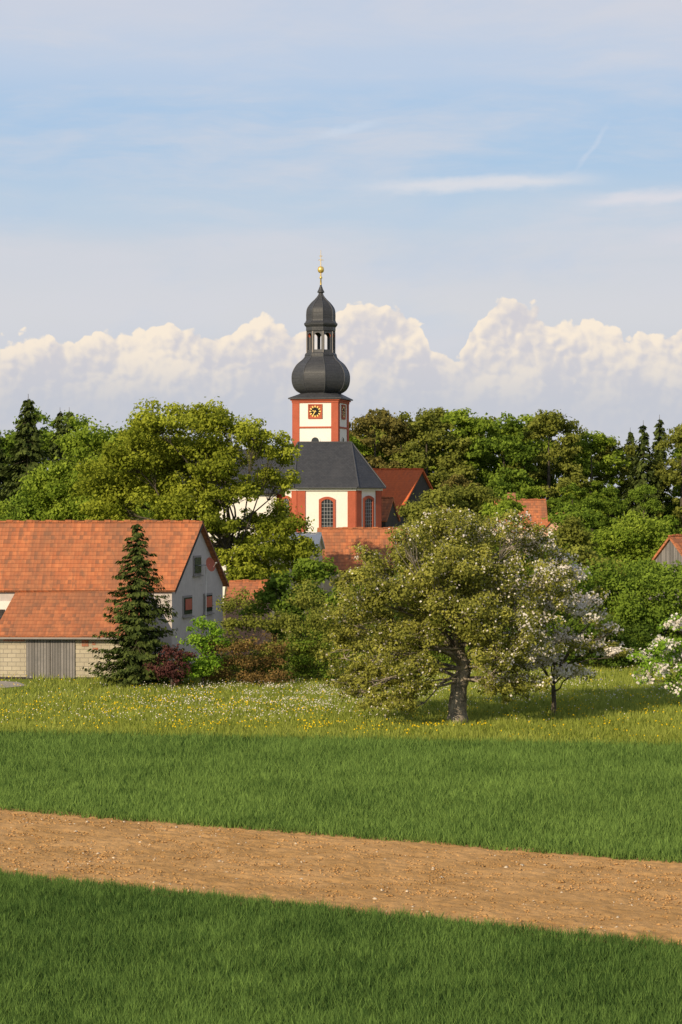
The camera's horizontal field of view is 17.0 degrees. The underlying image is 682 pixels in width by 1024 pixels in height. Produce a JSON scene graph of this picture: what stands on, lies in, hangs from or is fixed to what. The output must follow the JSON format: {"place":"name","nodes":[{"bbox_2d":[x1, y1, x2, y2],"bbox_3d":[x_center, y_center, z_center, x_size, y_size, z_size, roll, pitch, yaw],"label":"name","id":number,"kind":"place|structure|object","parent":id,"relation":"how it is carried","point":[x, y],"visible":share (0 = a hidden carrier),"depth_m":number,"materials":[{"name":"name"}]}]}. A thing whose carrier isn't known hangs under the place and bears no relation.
{"place":"outdoors","nodes":[
{"label":"outdoors","id":0,"kind":"place"},
{"bbox_2d":[0,681,23,687],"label":"farm track","id":1,"kind":"structure","parent":0,"point":[6,684],"depth_m":129.30,"materials":[{"name":"beige gravel"}]},
{"bbox_2d":[0,520,228,668],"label":"barn","id":2,"kind":"structure","parent":0,"point":[56,555],"depth_m":139.37,"materials":[{"name":"tile"}]},
{"bbox_2d":[182,555,218,654],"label":"windows","id":3,"kind":"structure","parent":2,"relation":"in","point":[186,600],"depth_m":140.72,"materials":[{"name":"glass"}]},
{"bbox_2d":[200,568,206,629],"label":"drainpipe","id":4,"kind":"object","parent":2,"relation":"attached to","point":[205,596],"visible":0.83,"depth_m":141.73,"materials":[{"name":"grey metal"}]},
{"bbox_2d":[199,557,217,570],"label":"satellite dish","id":5,"kind":"object","parent":2,"relation":"attached to","point":[210,563],"visible":1,"depth_m":141.20,"materials":[{"name":"metal"}]},
{"bbox_2d":[175,261,385,602],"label":"church","id":6,"kind":"structure","parent":0,"point":[341,484],"depth_m":228.61,"materials":[{"name":"white paint"}]},
{"bbox_2d":[283,407,371,527],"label":"window surrounds","id":7,"kind":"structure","parent":6,"relation":"in","point":[326,505],"depth_m":225.25,"materials":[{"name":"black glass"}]},
{"bbox_2d":[236,532,324,631],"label":"cream house","id":8,"kind":"structure","parent":0,"point":[317,537],"depth_m":182.30,"materials":[{"name":"paint"}]},
{"bbox_2d":[0,867,681,1023],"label":"wheat field","id":9,"kind":"structure","parent":0,"point":[78,952],"depth_m":50.38,"materials":[{"name":"wheat leaves"},{"name":"green grass blades"},{"name":"green plant"}]},
{"bbox_2d":[0,726,681,862],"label":"wheat field","id":10,"kind":"structure","parent":0,"point":[609,800],"depth_m":81.81,"materials":[{"name":"green plant"},{"name":"soil"}]},
{"bbox_2d":[0,517,681,747],"bbox_3d":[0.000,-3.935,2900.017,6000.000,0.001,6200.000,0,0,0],"label":"ground","id":11,"kind":"structure","parent":0,"point":[24,681],"depth_m":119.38,"materials":[{"name":"green plant"}]},
{"bbox_2d":[0,439,13,507],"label":"tall spruce tree","id":12,"kind":"object","parent":11,"relation":"on","point":[2,478],"visible":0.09,"depth_m":267.95,"materials":[{"name":"green plant"}]},
{"bbox_2d":[0,500,23,519],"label":"village tree","id":13,"kind":"object","parent":11,"relation":"on","point":[4,510],"visible":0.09,"depth_m":199.83,"materials":[{"name":"green plant"}]},
{"bbox_2d":[0,398,50,511],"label":"tall spruce tree","id":14,"kind":"object","parent":11,"relation":"on","point":[27,457],"visible":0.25,"depth_m":258.45,"materials":[{"name":"green plant"}]},
{"bbox_2d":[0,485,52,520],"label":"village tree","id":15,"kind":"object","parent":11,"relation":"on","point":[20,501],"visible":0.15,"depth_m":189.43,"materials":[{"name":"green plant"}]},
{"bbox_2d":[0,591,145,678],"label":"barn annex","id":16,"kind":"object","parent":11,"relation":"on","point":[45,633],"visible":0.77,"depth_m":133.46,"materials":[{"name":"orange tile"}]},
{"bbox_2d":[15,413,167,520],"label":"lime tree","id":17,"kind":"object","parent":11,"relation":"on","point":[48,486],"visible":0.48,"depth_m":185.63,"materials":[{"name":"green plant"}]},
{"bbox_2d":[80,524,193,688],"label":"spruce tree","id":18,"kind":"object","parent":11,"relation":"on","point":[139,637],"visible":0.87,"depth_m":127.55,"materials":[{"name":"green plant"}]},
{"bbox_2d":[142,644,196,688],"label":"purple shrub","id":19,"kind":"object","parent":11,"relation":"on","point":[172,666],"visible":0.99,"depth_m":125.35,"materials":[{"name":"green plant"}]},
{"bbox_2d":[65,396,324,637],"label":"maple tree","id":20,"kind":"object","parent":11,"relation":"on","point":[211,466],"visible":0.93,"depth_m":165.59,"materials":[{"name":"green plant"}]},
{"bbox_2d":[174,616,233,687],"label":"young maple","id":21,"kind":"object","parent":11,"relation":"on","point":[201,666],"visible":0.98,"depth_m":126.63,"materials":[{"name":"green plant"}]},
{"bbox_2d":[200,630,295,685],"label":"rust shrub","id":22,"kind":"object","parent":11,"relation":"on","point":[251,677],"visible":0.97,"depth_m":127.37,"materials":[{"name":"brown plant"}]},
{"bbox_2d":[225,579,271,656],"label":"pink house","id":23,"kind":"structure","parent":11,"relation":"on","point":[252,585],"depth_m":151.66,"materials":[{"name":"tile"}]},
{"bbox_2d":[237,570,302,655],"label":"village tree","id":24,"kind":"object","parent":11,"relation":"on","point":[273,590],"visible":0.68,"depth_m":147.66,"materials":[{"name":"green plant"}]},
{"bbox_2d":[209,575,369,679],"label":"olive hedge","id":25,"kind":"object","parent":11,"relation":"on","point":[289,623],"visible":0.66,"depth_m":130.78,"materials":[{"name":"green plant"}]},
{"bbox_2d":[275,580,322,659],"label":"village tree","id":26,"kind":"object","parent":11,"relation":"on","point":[289,608],"visible":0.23,"depth_m":145.49,"materials":[{"name":"green plant"}]},
{"bbox_2d":[265,636,340,681],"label":"green shrub","id":27,"kind":"object","parent":11,"relation":"on","point":[294,660],"visible":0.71,"depth_m":129.52,"materials":[{"name":"green plant"}]},
{"bbox_2d":[286,556,340,642],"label":"village tree","id":28,"kind":"object","parent":11,"relation":"on","point":[303,567],"visible":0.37,"depth_m":159.28,"materials":[{"name":"green plant"}]},
{"bbox_2d":[2,661,672,720],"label":"white meadow flowers","id":29,"kind":"object","parent":11,"relation":"on","point":[291,697],"visible":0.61,"depth_m":116.52,"materials":[{"name":"white plant"}]},
{"bbox_2d":[3,815,676,939],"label":"field stones","id":30,"kind":"object","parent":11,"relation":"on","point":[328,870],"visible":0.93,"depth_m":64.88,"materials":[{"name":"stone"}]},
{"bbox_2d":[0,807,681,948],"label":"ploughed strip","id":31,"kind":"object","parent":11,"relation":"on","point":[54,845],"visible":0.97,"depth_m":63.88,"materials":[{"name":"brown soil"}]},
{"bbox_2d":[0,405,681,558],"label":"forest","id":32,"kind":"object","parent":11,"relation":"on","point":[531,460],"visible":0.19,"depth_m":295.13,"materials":[{"name":"green plant"}]},
{"bbox_2d":[0,657,681,738],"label":"yellow meadow flowers","id":33,"kind":"object","parent":11,"relation":"on","point":[247,701],"visible":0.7,"depth_m":110.20,"materials":[{"name":"yellow plant"}]},
{"bbox_2d":[320,575,396,640],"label":"village tree","id":34,"kind":"object","parent":11,"relation":"on","point":[332,599],"visible":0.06,"depth_m":157.04,"materials":[{"name":"green plant"}]},
{"bbox_2d":[317,527,408,624],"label":"farmhouse","id":35,"kind":"object","parent":11,"relation":"on","point":[338,541],"visible":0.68,"depth_m":189.25,"materials":[{"name":"orange tile"}]},
{"bbox_2d":[389,540,424,620],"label":"village tree","id":36,"kind":"object","parent":11,"relation":"on","point":[395,577],"visible":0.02,"depth_m":177.47,"materials":[{"name":"green plant"}]},
{"bbox_2d":[394,483,471,552],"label":"village tree","id":37,"kind":"object","parent":11,"relation":"on","point":[439,496],"visible":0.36,"depth_m":204.85,"materials":[{"name":"green plant"}]},
{"bbox_2d":[313,503,585,723],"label":"cherry tree","id":38,"kind":"object","parent":11,"relation":"on","point":[437,580],"visible":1,"depth_m":105.37,"materials":[{"name":"green plant"}]},
{"bbox_2d":[301,582,607,666],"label":"hedgerow","id":39,"kind":"object","parent":11,"relation":"on","point":[444,657],"visible":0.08,"depth_m":140.39,"materials":[{"name":"green plant"}]},
{"bbox_2d":[446,482,499,540],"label":"village tree","id":40,"kind":"object","parent":11,"relation":"on","point":[480,494],"visible":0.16,"depth_m":208.63,"materials":[{"name":"green plant"}]},
{"bbox_2d":[456,521,508,593],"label":"village tree","id":41,"kind":"object","parent":11,"relation":"on","point":[486,548],"visible":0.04,"depth_m":175.38,"materials":[{"name":"green plant"}]},
{"bbox_2d":[479,493,528,565],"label":"village tree","id":42,"kind":"object","parent":11,"relation":"on","point":[502,506],"visible":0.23,"depth_m":199.48,"materials":[{"name":"green plant"}]},
{"bbox_2d":[493,541,558,634],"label":"village tree","id":43,"kind":"object","parent":11,"relation":"on","point":[527,561],"visible":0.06,"depth_m":171.07,"materials":[{"name":"green plant"}]},
{"bbox_2d":[541,513,572,605],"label":"brick cottage","id":44,"kind":"structure","parent":11,"relation":"on","point":[549,524],"depth_m":223.80,"materials":[{"name":"pink paint"}]},
{"bbox_2d":[510,546,633,715],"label":"blossoming cherry tree","id":45,"kind":"object","parent":11,"relation":"on","point":[564,636],"visible":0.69,"depth_m":109.45,"materials":[{"name":"white plant"}]},
{"bbox_2d":[541,500,605,557],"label":"village tree","id":46,"kind":"object","parent":11,"relation":"on","point":[559,517],"visible":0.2,"depth_m":214.39,"materials":[{"name":"green plant"}]},
{"bbox_2d":[550,514,599,584],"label":"village tree","id":47,"kind":"object","parent":11,"relation":"on","point":[569,531],"visible":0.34,"depth_m":195.09,"materials":[{"name":"green plant"}]},
{"bbox_2d":[560,542,625,616],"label":"village tree","id":48,"kind":"object","parent":11,"relation":"on","point":[588,554],"visible":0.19,"depth_m":159.26,"materials":[{"name":"green plant"}]},
{"bbox_2d":[541,617,675,669],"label":"shady shrub","id":49,"kind":"object","parent":11,"relation":"on","point":[645,633],"visible":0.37,"depth_m":140.34,"materials":[{"name":"green plant"}]},
{"bbox_2d":[536,554,681,660],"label":"hedgerow","id":50,"kind":"object","parent":11,"relation":"on","point":[626,588],"visible":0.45,"depth_m":146.11,"materials":[{"name":"green plant"}]},
{"bbox_2d":[589,506,675,625],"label":"round tree","id":51,"kind":"object","parent":11,"relation":"on","point":[631,541],"visible":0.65,"depth_m":188.79,"materials":[{"name":"green plant"}]},
{"bbox_2d":[616,557,680,637],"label":"village tree","id":52,"kind":"object","parent":11,"relation":"on","point":[653,564],"visible":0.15,"depth_m":157.71,"materials":[{"name":"green plant"}]},
{"bbox_2d":[626,613,681,696],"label":"apple tree","id":53,"kind":"object","parent":11,"relation":"on","point":[671,649],"visible":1,"depth_m":99.64,"materials":[{"name":"white plant"}]},
{"bbox_2d":[634,514,681,595],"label":"village tree","id":54,"kind":"object","parent":11,"relation":"on","point":[669,523],"visible":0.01,"depth_m":200.03,"materials":[{"name":"green plant"}]},
{"bbox_2d":[658,560,681,636],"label":"village tree","id":55,"kind":"object","parent":11,"relation":"on","point":[677,568],"visible":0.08,"depth_m":159.74,"materials":[{"name":"green plant"}]},
{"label":"walls","id":56,"kind":"object","parent":11,"relation":"on","visible":0},
{"bbox_2d":[487,499,547,532],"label":"roof","id":57,"kind":"structure","parent":56,"relation":"on","point":[537,508],"depth_m":229.88,"materials":[{"name":"tile"}]},
{"bbox_2d":[0,0,681,504],"label":"sky","id":58,"kind":"structure","parent":0,"point":[487,194],"materials":[{"name":"blue"}]},
{"bbox_2d":[382,497,400,527],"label":"red roof shed","id":59,"kind":"structure","parent":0,"point":[389,517],"depth_m":237.28,"materials":[{"name":"brown wood"}]},
{"bbox_2d":[373,468,442,554],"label":"red roof barn","id":60,"kind":"structure","parent":0,"point":[403,485],"depth_m":244.46,"materials":[{"name":"tile"}]},
{"bbox_2d":[646,534,681,634],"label":"wooden barn","id":61,"kind":"structure","parent":0,"point":[669,550],"depth_m":169.64,"materials":[{"name":"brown wood"}]}
]}

